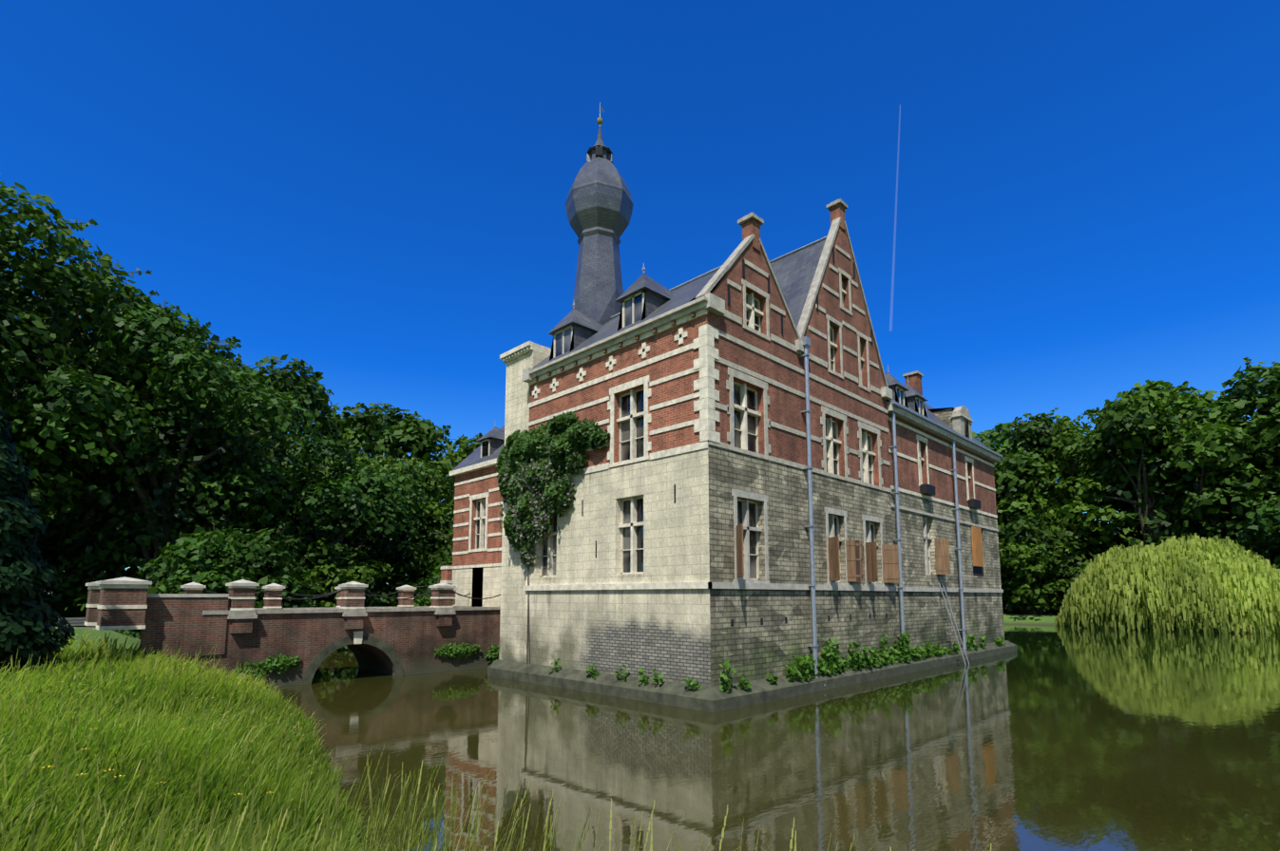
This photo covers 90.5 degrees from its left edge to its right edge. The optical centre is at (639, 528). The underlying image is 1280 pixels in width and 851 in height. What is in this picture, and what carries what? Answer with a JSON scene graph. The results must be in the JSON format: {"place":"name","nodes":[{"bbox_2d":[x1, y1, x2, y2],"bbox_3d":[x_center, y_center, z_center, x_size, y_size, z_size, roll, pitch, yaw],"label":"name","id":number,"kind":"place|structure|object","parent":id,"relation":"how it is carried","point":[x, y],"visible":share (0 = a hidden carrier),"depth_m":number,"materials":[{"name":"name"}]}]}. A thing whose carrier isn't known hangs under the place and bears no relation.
{"place":"outdoors","nodes":[
{"label":"outdoors","id":0,"kind":"place"},
{"bbox_2d":[36,572,1062,850],"bbox_3d":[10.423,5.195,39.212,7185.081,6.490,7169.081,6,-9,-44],"label":"terrain","id":1,"kind":"structure","parent":0,"point":[1009,618],"depth_m":36.84,"materials":[{"name":"green plant"}]},
{"bbox_2d":[0,403,76,677],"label":"conifer","id":2,"kind":"object","parent":1,"relation":"on","point":[28,619],"visible":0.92,"depth_m":14.24,"materials":[{"name":"green plant"}]},
{"bbox_2d":[57,617,122,633],"bbox_3d":[-24.367,4.495,28.632,3.300,0.910,0.800,6,-9,-44],"label":"bench","id":3,"kind":"object","parent":1,"relation":"on","point":[78,621],"visible":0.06,"depth_m":28.25,"materials":[{"name":"grey wood"}]},
{"bbox_2d":[93,628,141,640],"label":"lawn shrubs","id":4,"kind":"object","parent":1,"relation":"on","point":[128,633],"depth_m":27.83,"materials":[{"name":"green plant"}]},
{"bbox_2d":[0,181,455,658],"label":"woodland trees","id":5,"kind":"object","parent":1,"relation":"on","point":[162,448],"visible":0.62,"depth_m":34.77,"materials":[{"name":"green plant"}]},
{"bbox_2d":[48,576,500,687],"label":"bridge","id":6,"kind":"structure","parent":1,"relation":"on","point":[405,638],"depth_m":21.21,"materials":[{"name":"brick"}]},
{"bbox_2d":[203,589,500,600],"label":"chains","id":7,"kind":"object","parent":6,"relation":"attached to","point":[332,593],"visible":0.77,"depth_m":24.04,"materials":[{"name":"grey metal"}]},
{"bbox_2d":[235,631,1005,692],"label":"waterside plants","id":8,"kind":"object","parent":1,"relation":"on","point":[834,664],"visible":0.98,"depth_m":20.95,"materials":[{"name":"green plant"}]},
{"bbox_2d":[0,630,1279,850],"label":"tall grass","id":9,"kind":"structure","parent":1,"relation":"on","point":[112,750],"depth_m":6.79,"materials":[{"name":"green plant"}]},
{"bbox_2d":[412,357,1279,614],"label":"bank trees","id":10,"kind":"object","parent":1,"relation":"on","point":[1151,463],"visible":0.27,"depth_m":67.79,"materials":[{"name":"green plant"}]},
{"bbox_2d":[1053,533,1279,633],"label":"weeping willow tree","id":11,"kind":"object","parent":1,"relation":"on","point":[1197,584],"visible":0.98,"depth_m":54.47,"materials":[{"name":"green plant"}]},
{"bbox_2d":[0,0,1279,584],"label":"sky","id":12,"kind":"structure","parent":0,"point":[1068,205],"materials":[{"name":"blue"}]},
{"bbox_2d":[534,463,999,624],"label":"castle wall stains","id":13,"kind":"object","parent":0,"point":[742,591],"visible":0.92,"depth_m":21.65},
{"bbox_2d":[259,624,1279,850],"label":"moat water","id":14,"kind":"structure","parent":0,"point":[1054,738],"depth_m":11.77,"materials":[{"name":"green liquid"}]},
{"bbox_2d":[439,198,1016,712],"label":"castle building","id":15,"kind":"structure","parent":14,"relation":"in","point":[698,381],"depth_m":20.61,"materials":[{"name":"beige brick"}]},
{"bbox_2d":[495,411,610,665],"bbox_3d":[-3.440,0.413,21.849,1.019,8.821,6.492,6,-9,-44],"label":"climbing ivy","id":16,"kind":"object","parent":15,"relation":"attached to","point":[522,471],"visible":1,"depth_m":21.95,"materials":[{"name":"green plant"}]},
{"bbox_2d":[564,101,633,324],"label":"tower spire","id":17,"kind":"structure","parent":15,"relation":"attached to","point":[599,204],"depth_m":24.73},
{"bbox_2d":[736,523,950,582],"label":"window shutters","id":18,"kind":"object","parent":15,"relation":"attached to","point":[854,563],"visible":0.94,"depth_m":22.76,"materials":[{"name":"brown wood"}]},
{"bbox_2d":[799,336,966,686],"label":"drainpipes","id":19,"kind":"object","parent":15,"relation":"attached to","point":[806,340],"visible":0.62,"depth_m":21.02,"materials":[{"name":"grey metal"}]},
{"bbox_2d":[938,582,969,665],"bbox_3d":[13.839,4.202,27.953,0.455,3.610,0.989,6,-9,-44],"label":"ladder","id":20,"kind":"object","parent":15,"relation":"attached to","point":[952,623],"visible":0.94,"depth_m":27.94,"materials":[{"name":"silver metal"}]}
]}

